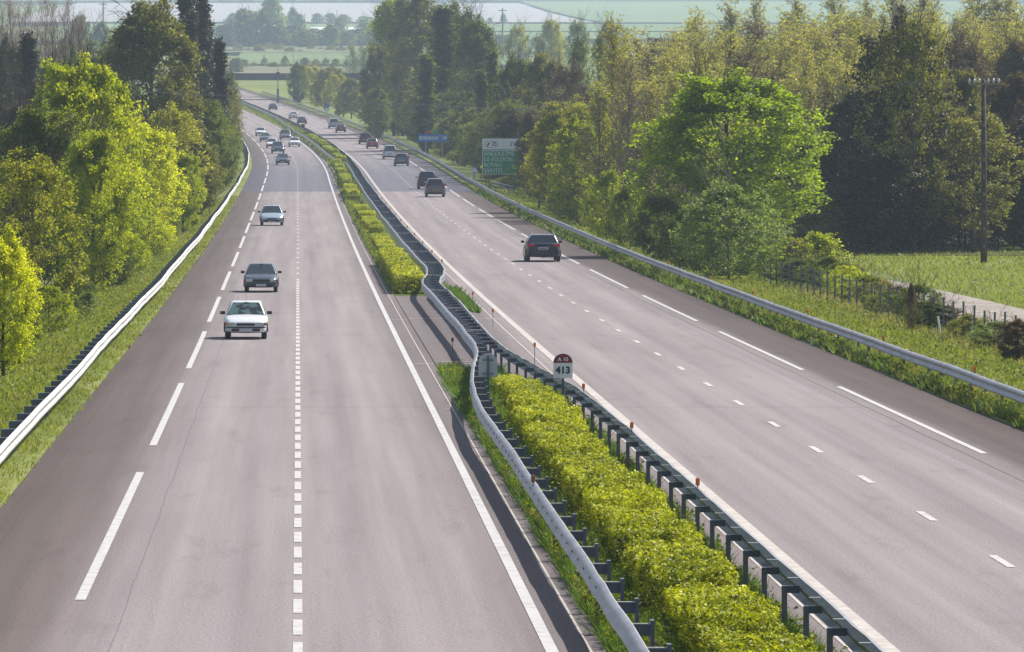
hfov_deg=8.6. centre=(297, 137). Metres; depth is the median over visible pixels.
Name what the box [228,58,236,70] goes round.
shrub
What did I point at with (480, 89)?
tree
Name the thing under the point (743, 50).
tree
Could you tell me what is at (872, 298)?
shrub
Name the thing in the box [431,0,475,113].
tree
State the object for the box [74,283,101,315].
shrub
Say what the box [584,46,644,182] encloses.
tree
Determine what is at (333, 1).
tree
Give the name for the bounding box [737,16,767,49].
tree
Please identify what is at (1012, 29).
tree
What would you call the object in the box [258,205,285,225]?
car
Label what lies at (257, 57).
green field
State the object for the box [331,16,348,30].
tree
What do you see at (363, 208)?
hedge
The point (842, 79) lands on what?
tree
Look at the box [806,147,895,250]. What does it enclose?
thicket
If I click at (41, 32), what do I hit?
tree
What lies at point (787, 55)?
tree
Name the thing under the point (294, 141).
car
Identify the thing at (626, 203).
shrub
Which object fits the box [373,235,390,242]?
hedge
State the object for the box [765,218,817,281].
sapling
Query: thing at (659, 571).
hedge
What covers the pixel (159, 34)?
tree
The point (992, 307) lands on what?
track
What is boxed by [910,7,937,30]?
tree
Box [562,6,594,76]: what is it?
tree
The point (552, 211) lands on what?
shrub
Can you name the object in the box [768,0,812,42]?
tree
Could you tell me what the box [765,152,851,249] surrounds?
shrub
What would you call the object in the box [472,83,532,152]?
tree
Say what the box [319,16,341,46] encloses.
tree
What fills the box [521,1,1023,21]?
green field
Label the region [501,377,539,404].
hedge
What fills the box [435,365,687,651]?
weeds
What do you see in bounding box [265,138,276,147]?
car
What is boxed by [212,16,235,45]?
tree
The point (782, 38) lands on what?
tree
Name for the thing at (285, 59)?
shrub
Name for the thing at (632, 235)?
shrub
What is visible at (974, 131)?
tree
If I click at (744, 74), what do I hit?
tree
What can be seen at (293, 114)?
car
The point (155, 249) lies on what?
shrub
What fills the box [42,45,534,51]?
meadow
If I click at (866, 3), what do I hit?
tree
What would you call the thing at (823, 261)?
shrub
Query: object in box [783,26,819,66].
tree
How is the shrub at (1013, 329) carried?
on the ground at (262, 86)
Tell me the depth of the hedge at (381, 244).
378.92 m
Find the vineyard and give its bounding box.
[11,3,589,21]
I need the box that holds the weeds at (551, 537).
[438,362,642,651]
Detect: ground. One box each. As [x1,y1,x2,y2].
[0,0,1023,506]
[154,80,788,623]
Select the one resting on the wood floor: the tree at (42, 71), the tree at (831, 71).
the tree at (831, 71)
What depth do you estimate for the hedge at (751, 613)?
84.97 m
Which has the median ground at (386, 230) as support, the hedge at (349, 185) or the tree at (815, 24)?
the hedge at (349, 185)
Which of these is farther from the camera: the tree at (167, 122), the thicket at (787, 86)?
the tree at (167, 122)
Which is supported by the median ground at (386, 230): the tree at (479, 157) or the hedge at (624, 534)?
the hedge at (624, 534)
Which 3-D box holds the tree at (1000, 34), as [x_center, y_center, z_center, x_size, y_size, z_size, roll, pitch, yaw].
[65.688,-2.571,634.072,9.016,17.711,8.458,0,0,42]
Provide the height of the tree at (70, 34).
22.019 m
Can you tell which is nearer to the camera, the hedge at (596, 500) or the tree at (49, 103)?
the hedge at (596, 500)
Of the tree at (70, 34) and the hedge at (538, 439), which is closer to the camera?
the hedge at (538, 439)
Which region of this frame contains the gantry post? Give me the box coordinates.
[276,69,279,102]
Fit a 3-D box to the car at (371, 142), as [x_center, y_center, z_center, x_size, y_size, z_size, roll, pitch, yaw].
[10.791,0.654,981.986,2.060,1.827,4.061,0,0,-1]
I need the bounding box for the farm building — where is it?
[311,27,359,29]
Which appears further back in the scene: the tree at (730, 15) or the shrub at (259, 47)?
the shrub at (259, 47)
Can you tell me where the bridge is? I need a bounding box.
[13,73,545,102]
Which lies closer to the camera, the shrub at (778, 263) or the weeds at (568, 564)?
the weeds at (568, 564)
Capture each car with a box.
[220,300,271,338]
[241,263,281,291]
[255,127,266,135]
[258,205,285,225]
[259,133,271,141]
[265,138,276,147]
[268,103,277,109]
[270,141,285,152]
[274,154,290,164]
[279,129,290,139]
[287,137,300,146]
[289,112,298,118]
[296,116,306,123]
[327,118,339,127]
[334,124,346,131]
[357,133,371,143]
[365,138,378,148]
[381,144,397,158]
[392,153,409,165]
[415,171,437,188]
[423,178,446,196]
[521,234,561,261]
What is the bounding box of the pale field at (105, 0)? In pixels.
[0,0,228,0]
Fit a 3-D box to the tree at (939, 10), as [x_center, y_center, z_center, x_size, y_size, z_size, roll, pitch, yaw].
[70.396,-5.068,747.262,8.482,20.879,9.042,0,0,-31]
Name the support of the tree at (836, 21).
on the wood floor
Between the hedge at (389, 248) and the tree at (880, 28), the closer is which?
the hedge at (389, 248)
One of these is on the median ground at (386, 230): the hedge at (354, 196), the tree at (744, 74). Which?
the hedge at (354, 196)
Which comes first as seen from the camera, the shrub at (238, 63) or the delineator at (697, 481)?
the delineator at (697, 481)
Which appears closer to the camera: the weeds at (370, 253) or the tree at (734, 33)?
the weeds at (370, 253)
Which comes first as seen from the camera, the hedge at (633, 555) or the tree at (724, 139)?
the hedge at (633, 555)
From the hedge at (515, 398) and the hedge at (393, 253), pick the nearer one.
the hedge at (515, 398)
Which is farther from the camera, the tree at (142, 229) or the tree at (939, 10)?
the tree at (939, 10)
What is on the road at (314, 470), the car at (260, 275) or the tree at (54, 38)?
the car at (260, 275)
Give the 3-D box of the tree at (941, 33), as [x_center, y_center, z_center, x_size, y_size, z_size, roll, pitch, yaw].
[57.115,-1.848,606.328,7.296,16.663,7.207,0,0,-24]
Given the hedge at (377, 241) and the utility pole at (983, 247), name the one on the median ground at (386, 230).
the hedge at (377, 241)
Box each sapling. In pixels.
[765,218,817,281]
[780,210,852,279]
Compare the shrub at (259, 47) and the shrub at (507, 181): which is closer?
the shrub at (507, 181)
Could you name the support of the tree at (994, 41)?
on the wood floor
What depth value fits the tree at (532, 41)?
2748.34 m
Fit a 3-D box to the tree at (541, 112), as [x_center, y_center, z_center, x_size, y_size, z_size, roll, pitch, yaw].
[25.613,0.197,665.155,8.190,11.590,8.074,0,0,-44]
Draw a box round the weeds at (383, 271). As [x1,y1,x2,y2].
[342,191,416,293]
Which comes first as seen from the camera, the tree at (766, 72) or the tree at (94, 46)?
the tree at (766, 72)
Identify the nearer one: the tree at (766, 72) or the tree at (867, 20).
the tree at (766, 72)
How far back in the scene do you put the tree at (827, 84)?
488.34 m
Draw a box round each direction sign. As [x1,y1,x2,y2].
[418,130,447,157]
[482,139,520,192]
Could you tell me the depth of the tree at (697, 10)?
839.73 m
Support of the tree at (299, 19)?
on the green field at (307, 26)
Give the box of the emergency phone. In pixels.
[470,164,477,180]
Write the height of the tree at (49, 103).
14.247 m
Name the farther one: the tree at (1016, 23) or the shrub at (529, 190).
the tree at (1016, 23)
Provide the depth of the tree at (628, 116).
489.85 m
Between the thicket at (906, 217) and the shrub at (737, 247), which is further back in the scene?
the thicket at (906, 217)
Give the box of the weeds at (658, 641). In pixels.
[469,391,688,651]
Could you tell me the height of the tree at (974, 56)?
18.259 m
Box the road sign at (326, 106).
[325,103,328,110]
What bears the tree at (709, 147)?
on the ground at (262, 86)
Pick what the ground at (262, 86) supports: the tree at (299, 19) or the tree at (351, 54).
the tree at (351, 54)
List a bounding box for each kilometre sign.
[479,353,496,391]
[553,353,572,395]
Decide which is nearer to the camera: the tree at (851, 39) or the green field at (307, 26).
the tree at (851, 39)
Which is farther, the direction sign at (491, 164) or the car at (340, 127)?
the car at (340, 127)
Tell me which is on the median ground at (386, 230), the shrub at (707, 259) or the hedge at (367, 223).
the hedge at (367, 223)
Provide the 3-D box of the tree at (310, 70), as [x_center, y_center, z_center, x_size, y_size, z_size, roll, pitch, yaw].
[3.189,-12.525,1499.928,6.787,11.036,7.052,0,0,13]
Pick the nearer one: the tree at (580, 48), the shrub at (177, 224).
the shrub at (177, 224)
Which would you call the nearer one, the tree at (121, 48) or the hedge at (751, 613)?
the hedge at (751, 613)
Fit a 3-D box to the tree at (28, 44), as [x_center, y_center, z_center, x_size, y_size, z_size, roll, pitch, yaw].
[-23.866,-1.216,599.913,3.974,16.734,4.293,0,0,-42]
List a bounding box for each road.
[0,80,605,651]
[161,80,1023,651]
[395,296,540,381]
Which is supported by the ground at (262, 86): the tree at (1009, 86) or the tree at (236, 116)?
the tree at (236, 116)
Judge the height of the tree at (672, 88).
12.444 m
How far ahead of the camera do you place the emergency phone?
699.85 m
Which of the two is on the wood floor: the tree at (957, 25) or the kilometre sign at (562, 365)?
the tree at (957, 25)
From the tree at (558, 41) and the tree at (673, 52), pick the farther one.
the tree at (558, 41)
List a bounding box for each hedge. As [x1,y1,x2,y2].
[330,149,338,154]
[332,158,340,162]
[335,163,344,167]
[338,168,346,171]
[339,174,350,182]
[342,179,352,185]
[343,184,356,189]
[346,189,359,196]
[347,194,360,202]
[353,204,367,206]
[358,206,370,210]
[358,210,375,220]
[361,217,377,225]
[364,219,381,230]
[368,223,384,232]
[369,232,389,240]
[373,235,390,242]
[374,238,392,247]
[376,242,395,250]
[378,246,404,260]
[380,250,406,263]
[381,251,409,267]
[383,255,411,272]
[385,258,414,272]
[387,261,417,276]
[390,264,421,280]
[392,269,424,293]
[492,373,522,398]
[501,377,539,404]
[505,390,567,421]
[508,382,555,394]
[511,400,564,431]
[519,402,585,440]
[522,417,588,449]
[530,429,596,463]
[543,431,608,473]
[549,449,620,490]
[560,458,629,502]
[569,466,646,518]
[581,480,670,533]
[600,504,676,547]
[608,510,703,571]
[621,538,716,593]
[638,542,738,615]
[662,578,755,639]
[679,586,787,651]
[698,626,819,651]
[750,646,805,651]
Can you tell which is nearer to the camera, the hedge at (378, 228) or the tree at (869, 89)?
the hedge at (378, 228)
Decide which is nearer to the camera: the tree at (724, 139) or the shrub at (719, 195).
the shrub at (719, 195)
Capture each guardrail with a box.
[0,138,248,463]
[238,100,335,158]
[241,100,884,651]
[261,91,1023,407]
[341,161,671,651]
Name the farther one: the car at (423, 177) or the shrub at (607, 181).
the car at (423, 177)
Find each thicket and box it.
[0,92,27,228]
[762,74,833,211]
[767,69,844,229]
[787,76,874,228]
[791,93,844,215]
[806,144,860,248]
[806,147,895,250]
[820,79,885,246]
[855,99,950,250]
[889,100,980,250]
[934,144,996,245]
[945,135,1007,247]
[953,98,1023,248]
[966,99,1023,244]
[989,85,1022,244]
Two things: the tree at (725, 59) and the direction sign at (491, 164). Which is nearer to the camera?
the tree at (725, 59)
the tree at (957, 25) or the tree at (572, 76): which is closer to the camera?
the tree at (957, 25)
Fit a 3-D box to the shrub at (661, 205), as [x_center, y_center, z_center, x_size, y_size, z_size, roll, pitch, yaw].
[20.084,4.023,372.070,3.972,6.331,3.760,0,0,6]
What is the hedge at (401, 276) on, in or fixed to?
on the median ground at (386, 230)
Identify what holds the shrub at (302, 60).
on the scrub field at (259, 69)
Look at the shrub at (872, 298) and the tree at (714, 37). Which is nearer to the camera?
the shrub at (872, 298)
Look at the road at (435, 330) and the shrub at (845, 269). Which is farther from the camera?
the shrub at (845, 269)
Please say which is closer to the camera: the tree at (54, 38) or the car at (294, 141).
the tree at (54, 38)
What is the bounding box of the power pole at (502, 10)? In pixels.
[498,8,506,58]
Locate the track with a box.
[772,269,1023,327]
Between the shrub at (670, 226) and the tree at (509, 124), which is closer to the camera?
the shrub at (670, 226)
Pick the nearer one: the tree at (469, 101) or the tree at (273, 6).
the tree at (469, 101)
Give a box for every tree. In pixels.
[0,0,21,114]
[0,0,23,104]
[0,1,17,51]
[0,39,101,301]
[0,60,35,151]
[0,65,10,152]
[0,116,104,317]
[0,184,44,376]
[2,0,22,55]
[3,0,35,50]
[4,1,157,286]
[6,0,55,69]
[13,30,43,108]
[14,0,43,55]
[30,62,84,163]
[32,0,61,59]
[34,0,63,60]
[34,30,62,90]
[41,6,96,131]
[45,6,86,59]
[45,96,142,297]
[49,0,83,64]
[65,10,95,60]
[68,6,92,50]
[77,21,107,63]
[84,0,211,214]
[84,32,119,126]
[87,43,147,126]
[90,13,110,46]
[100,142,162,272]
[106,14,137,84]
[106,97,191,245]
[140,79,214,207]
[160,135,208,231]
[168,0,207,98]
[179,122,227,216]
[180,7,208,136]
[185,78,244,199]
[194,0,214,104]
[198,19,215,104]
[207,102,236,195]
[209,35,235,135]
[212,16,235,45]
[224,69,246,162]
[225,13,234,21]
[225,62,241,115]
[227,112,243,166]
[228,2,248,44]
[228,87,243,152]
[230,76,243,129]
[233,9,256,45]
[235,3,261,46]
[243,0,256,2]
[245,1,258,16]
[251,0,274,44]
[254,11,287,45]
[260,0,287,25]
[285,20,300,45]
[285,53,310,102]
[286,2,297,25]
[291,14,306,29]
[291,21,311,45]
[291,28,319,46]
[299,59,319,104]
[304,44,325,108]
[308,61,339,109]
[309,20,318,45]
[311,10,324,23]
[315,28,337,45]
[317,56,346,94]
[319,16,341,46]
[321,13,335,23]
[321,66,347,113]
[324,0,341,2]
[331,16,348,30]
[331,89,350,116]
[335,0,352,2]
[335,67,362,118]
[336,27,356,45]
[338,12,352,23]
[340,45,364,80]
[346,29,361,45]
[349,47,369,72]
[351,92,366,123]
[352,28,371,45]
[353,20,368,45]
[354,12,373,30]
[358,29,397,127]
[360,0,422,135]
[360,76,391,140]
[363,29,385,44]
[381,0,448,125]
[384,98,399,136]
[395,71,421,144]
[400,96,417,143]
[406,54,441,153]
[410,2,461,152]
[430,77,458,129]
[430,106,458,156]
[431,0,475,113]
[435,0,446,2]
[444,73,476,147]
[446,0,505,109]
[449,101,476,166]
[452,92,492,172]
[454,100,492,174]
[455,104,494,170]
[471,98,519,164]
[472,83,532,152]
[473,69,490,114]
[473,99,538,188]
[476,82,540,184]
[484,49,500,109]
[486,15,542,127]
[487,17,492,23]
[490,32,519,53]
[497,37,534,58]
[498,149,544,187]
[499,11,507,23]
[503,12,532,62]
[504,142,527,189]
[509,0,524,3]
[511,28,568,114]
[513,92,539,196]
[519,138,555,208]
[520,79,605,215]
[520,84,570,146]
[527,32,550,52]
[532,37,594,109]
[533,12,567,69]
[540,85,632,200]
[543,88,606,223]
[544,77,638,211]
[546,71,621,214]
[549,38,587,57]
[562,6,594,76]
[564,12,599,102]
[575,53,675,185]
[578,87,664,203]
[581,11,644,196]
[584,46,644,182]
[588,10,607,98]
[589,27,645,133]
[598,6,616,73]
[600,25,652,81]
[605,50,675,195]
[608,75,674,196]
[612,3,840,248]
[617,21,635,45]
[617,42,663,181]
[618,108,685,200]
[632,48,665,176]
[633,30,670,80]
[633,72,669,192]
[643,55,699,182]
[646,41,683,191]
[646,66,686,196]
[646,111,713,202]
[650,30,692,64]
[653,49,691,201]
[657,26,690,51]
[660,27,692,64]
[660,42,682,82]
[664,117,724,225]
[666,108,719,203]
[676,50,712,197]
[678,30,707,61]
[681,4,711,48]
[682,10,716,56]
[684,28,717,76]
[684,49,711,77]
[691,24,729,70]
[694,106,753,201]
[702,36,727,77]
[705,59,721,82]
[706,0,748,52]
[711,25,744,69]
[711,109,746,179]
[714,59,736,141]
[715,24,743,43]
[715,43,743,73]
[716,45,769,136]
[720,38,764,73]
[728,62,759,133]
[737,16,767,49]
[737,34,774,78]
[740,0,770,48]
[741,19,776,73]
[746,62,785,126]
[749,36,776,72]
[751,119,787,185]
[752,72,803,140]
[756,39,802,83]
[758,21,778,55]
[760,17,796,57]
[760,69,820,136]
[761,78,824,145]
[764,29,798,70]
[765,40,786,75]
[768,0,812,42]
[768,27,819,85]
[771,5,808,55]
[771,21,802,53]
[780,57,799,87]
[781,38,824,97]
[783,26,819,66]
[787,21,843,87]
[792,50,824,106]
[797,13,827,38]
[801,25,820,79]
[804,59,881,248]
[807,59,843,132]
[810,49,854,111]
[811,36,845,110]
[814,0,861,32]
[814,20,825,56]
[814,24,859,84]
[816,35,865,103]
[816,62,865,125]
[819,7,846,51]
[819,31,861,99]
[820,21,849,56]
[820,127,942,252]
[821,10,849,37]
[824,3,864,45]
[832,0,971,250]
[833,61,859,100]
[841,15,874,54]
[842,11,869,44]
[853,0,971,252]
[854,0,880,38]
[854,46,873,106]
[856,67,883,110]
[860,10,874,34]
[860,17,892,47]
[865,18,881,45]
[866,0,893,35]
[872,23,889,45]
[877,0,916,30]
[902,0,942,28]
[909,0,946,33]
[909,126,975,248]
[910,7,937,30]
[918,85,1023,251]
[922,24,953,111]
[925,35,1005,246]
[926,0,951,34]
[927,0,1000,118]
[931,19,952,47]
[934,9,970,54]
[945,0,1013,33]
[946,3,980,38]
[955,14,989,45]
[962,19,985,47]
[965,22,994,76]
[966,24,994,53]
[968,1,1023,120]
[968,32,994,77]
[973,22,996,59]
[974,37,1023,243]
[978,0,1022,33]
[980,16,1011,63]
[981,28,1008,80]
[984,0,1023,31]
[985,44,1007,79]
[986,6,1018,40]
[987,116,1023,248]
[991,14,1018,48]
[999,15,1023,39]
[1003,20,1023,43]
[1011,25,1023,41]
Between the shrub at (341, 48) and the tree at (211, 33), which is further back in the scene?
the shrub at (341, 48)
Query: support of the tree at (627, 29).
on the ground at (262, 86)
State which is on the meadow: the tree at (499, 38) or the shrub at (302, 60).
the tree at (499, 38)
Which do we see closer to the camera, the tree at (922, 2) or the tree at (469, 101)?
the tree at (922, 2)
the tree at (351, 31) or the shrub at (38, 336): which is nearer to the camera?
the shrub at (38, 336)
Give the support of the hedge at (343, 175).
on the median ground at (386, 230)
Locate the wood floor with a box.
[640,177,1023,254]
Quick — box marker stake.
[937,316,940,338]
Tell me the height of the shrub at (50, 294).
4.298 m
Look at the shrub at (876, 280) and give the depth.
299.81 m
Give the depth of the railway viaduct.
3279.75 m
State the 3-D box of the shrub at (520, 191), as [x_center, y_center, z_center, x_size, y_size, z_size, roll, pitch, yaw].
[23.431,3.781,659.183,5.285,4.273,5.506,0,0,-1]
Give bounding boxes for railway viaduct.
[492,31,709,42]
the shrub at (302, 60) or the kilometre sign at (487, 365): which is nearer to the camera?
the kilometre sign at (487, 365)
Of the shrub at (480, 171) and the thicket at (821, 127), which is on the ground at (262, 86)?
the shrub at (480, 171)
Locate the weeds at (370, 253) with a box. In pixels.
[339,191,420,294]
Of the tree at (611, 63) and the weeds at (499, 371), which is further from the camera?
the tree at (611, 63)
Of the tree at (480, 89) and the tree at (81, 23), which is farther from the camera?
the tree at (81, 23)
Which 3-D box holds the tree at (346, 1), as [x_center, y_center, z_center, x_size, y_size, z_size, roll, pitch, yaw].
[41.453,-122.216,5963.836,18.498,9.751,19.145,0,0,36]
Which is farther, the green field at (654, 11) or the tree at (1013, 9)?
the green field at (654, 11)
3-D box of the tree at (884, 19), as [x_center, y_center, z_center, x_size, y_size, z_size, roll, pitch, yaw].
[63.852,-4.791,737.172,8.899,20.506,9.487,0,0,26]
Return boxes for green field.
[20,24,358,40]
[236,52,506,64]
[482,24,952,38]
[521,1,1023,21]
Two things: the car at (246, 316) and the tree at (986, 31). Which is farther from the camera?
the tree at (986, 31)
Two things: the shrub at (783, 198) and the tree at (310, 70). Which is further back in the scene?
the tree at (310, 70)
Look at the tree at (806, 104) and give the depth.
479.82 m
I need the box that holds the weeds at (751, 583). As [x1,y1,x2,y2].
[527,377,837,651]
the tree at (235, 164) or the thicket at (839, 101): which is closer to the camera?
the thicket at (839, 101)
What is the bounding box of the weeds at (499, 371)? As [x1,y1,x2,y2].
[433,360,519,393]
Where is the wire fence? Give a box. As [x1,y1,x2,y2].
[759,258,1016,344]
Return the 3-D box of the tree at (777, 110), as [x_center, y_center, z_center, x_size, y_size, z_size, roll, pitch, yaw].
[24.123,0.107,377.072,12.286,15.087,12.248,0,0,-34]
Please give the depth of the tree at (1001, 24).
698.36 m
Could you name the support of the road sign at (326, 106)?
on the ground at (262, 86)
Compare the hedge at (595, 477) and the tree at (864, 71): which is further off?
the tree at (864, 71)
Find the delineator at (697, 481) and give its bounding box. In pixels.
[696,478,699,489]
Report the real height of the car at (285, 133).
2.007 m
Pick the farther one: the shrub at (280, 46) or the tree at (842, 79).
the shrub at (280, 46)
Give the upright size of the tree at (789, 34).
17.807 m
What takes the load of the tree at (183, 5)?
on the ground at (262, 86)
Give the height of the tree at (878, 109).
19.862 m
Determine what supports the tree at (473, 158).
on the ground at (262, 86)
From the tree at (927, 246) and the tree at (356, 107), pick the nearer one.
the tree at (927, 246)
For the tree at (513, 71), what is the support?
on the ground at (262, 86)
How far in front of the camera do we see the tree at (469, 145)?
784.76 m
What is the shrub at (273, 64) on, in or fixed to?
on the scrub field at (259, 69)
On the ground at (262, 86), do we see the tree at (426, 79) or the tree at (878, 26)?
the tree at (426, 79)
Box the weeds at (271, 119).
[237,103,362,192]
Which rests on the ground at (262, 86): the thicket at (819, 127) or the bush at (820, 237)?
the bush at (820, 237)
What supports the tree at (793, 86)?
on the wood floor
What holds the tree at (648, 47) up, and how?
on the wood floor
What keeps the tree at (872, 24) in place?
on the wood floor
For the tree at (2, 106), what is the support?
on the ground at (262, 86)
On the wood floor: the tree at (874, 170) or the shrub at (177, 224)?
the tree at (874, 170)
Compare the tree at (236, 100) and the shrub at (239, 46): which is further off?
the shrub at (239, 46)
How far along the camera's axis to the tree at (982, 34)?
639.65 m
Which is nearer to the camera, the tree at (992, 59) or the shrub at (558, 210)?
the shrub at (558, 210)
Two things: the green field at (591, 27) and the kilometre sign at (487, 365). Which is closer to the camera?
the kilometre sign at (487, 365)
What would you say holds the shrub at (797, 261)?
on the ground at (262, 86)
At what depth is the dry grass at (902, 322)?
270.05 m
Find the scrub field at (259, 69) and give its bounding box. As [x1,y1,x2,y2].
[157,66,365,72]
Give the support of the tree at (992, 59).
on the wood floor
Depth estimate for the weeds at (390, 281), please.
394.30 m
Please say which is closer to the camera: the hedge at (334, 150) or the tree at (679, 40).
the tree at (679, 40)
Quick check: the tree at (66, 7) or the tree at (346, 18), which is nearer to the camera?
the tree at (66, 7)
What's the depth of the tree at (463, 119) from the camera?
844.18 m
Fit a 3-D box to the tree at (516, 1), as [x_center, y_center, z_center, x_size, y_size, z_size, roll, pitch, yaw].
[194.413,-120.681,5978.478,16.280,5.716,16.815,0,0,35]
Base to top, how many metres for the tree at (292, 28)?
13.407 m
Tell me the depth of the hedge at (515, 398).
155.88 m
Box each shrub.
[0,305,41,367]
[7,287,47,345]
[29,233,79,332]
[58,231,98,308]
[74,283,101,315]
[87,220,142,286]
[112,226,152,272]
[131,196,178,256]
[149,200,181,242]
[164,200,197,230]
[176,192,209,215]
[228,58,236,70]
[232,39,244,53]
[233,57,244,71]
[242,57,249,66]
[252,42,265,50]
[261,52,267,65]
[263,43,275,48]
[268,62,281,66]
[272,42,285,49]
[280,43,289,66]
[285,46,294,50]
[299,57,311,66]
[311,55,319,66]
[322,58,329,65]
[324,42,335,49]
[332,59,340,65]
[335,44,347,50]
[431,149,441,156]
[446,150,468,165]
[468,154,486,174]
[478,174,504,183]
[486,174,520,189]
[512,175,540,193]
[518,184,537,196]
[541,191,591,220]
[546,200,584,214]
[574,196,617,221]
[577,126,636,240]
[588,190,640,235]
[594,190,678,240]
[600,110,655,249]
[627,157,690,259]
[646,138,716,268]
[667,119,792,279]
[683,245,738,272]
[700,190,805,250]
[712,150,810,245]
[721,183,775,275]
[750,211,802,280]
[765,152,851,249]
[772,235,832,285]
[785,222,847,280]
[797,238,845,287]
[815,231,866,289]
[821,229,869,294]
[830,257,886,300]
[850,250,893,302]
[859,261,916,314]
[873,267,923,306]
[886,258,945,318]
[900,285,959,329]
[904,275,917,331]
[920,287,972,328]
[943,284,990,338]
[965,307,1023,348]
[992,311,1023,361]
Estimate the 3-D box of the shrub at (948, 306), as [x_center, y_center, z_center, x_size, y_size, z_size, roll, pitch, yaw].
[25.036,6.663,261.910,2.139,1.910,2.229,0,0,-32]
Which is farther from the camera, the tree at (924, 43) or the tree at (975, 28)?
the tree at (975, 28)
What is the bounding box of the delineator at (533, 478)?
[531,475,534,485]
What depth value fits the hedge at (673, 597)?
90.96 m
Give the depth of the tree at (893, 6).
839.63 m
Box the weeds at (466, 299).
[442,284,482,312]
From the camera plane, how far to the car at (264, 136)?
1045.58 m
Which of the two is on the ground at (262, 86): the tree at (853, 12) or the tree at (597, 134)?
the tree at (597, 134)
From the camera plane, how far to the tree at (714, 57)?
600.63 m
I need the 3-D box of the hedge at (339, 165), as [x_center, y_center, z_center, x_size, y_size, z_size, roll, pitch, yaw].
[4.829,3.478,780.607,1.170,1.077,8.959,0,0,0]
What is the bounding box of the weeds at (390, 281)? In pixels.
[341,190,416,293]
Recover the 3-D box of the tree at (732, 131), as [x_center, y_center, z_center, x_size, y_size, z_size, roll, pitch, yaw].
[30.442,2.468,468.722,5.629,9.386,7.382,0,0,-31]
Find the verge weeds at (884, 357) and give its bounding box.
[478,190,1023,427]
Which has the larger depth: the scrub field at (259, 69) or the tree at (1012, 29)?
the scrub field at (259, 69)
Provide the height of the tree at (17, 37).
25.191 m
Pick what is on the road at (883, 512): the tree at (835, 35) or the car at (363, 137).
the car at (363, 137)
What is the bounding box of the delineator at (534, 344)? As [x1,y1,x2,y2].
[533,342,535,363]
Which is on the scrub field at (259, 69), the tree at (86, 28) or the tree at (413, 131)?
the tree at (86, 28)
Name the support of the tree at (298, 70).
on the ground at (262, 86)
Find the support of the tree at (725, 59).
on the wood floor
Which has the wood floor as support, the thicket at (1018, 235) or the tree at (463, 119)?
the thicket at (1018, 235)
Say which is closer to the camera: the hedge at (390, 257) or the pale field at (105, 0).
the hedge at (390, 257)
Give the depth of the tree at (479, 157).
739.36 m
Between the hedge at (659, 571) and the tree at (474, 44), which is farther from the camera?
the tree at (474, 44)
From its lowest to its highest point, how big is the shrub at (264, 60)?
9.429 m
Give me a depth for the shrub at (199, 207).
529.82 m
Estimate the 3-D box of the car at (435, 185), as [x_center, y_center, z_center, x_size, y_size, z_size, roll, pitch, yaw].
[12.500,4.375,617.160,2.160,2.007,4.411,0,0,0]
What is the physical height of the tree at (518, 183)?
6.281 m
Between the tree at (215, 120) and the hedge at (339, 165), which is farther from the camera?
the hedge at (339, 165)
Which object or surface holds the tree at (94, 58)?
on the ground at (262, 86)
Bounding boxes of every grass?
[0,195,238,503]
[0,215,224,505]
[462,182,1023,427]
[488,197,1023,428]
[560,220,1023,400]
[780,283,1023,364]
[816,244,1023,308]
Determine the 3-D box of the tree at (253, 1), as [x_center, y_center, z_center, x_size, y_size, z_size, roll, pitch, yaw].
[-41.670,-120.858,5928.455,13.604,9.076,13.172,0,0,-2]
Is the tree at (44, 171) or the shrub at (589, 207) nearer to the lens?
the tree at (44, 171)
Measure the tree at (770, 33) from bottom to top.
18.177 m
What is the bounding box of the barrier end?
[492,181,512,193]
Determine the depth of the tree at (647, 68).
597.52 m
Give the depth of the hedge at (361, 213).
482.94 m

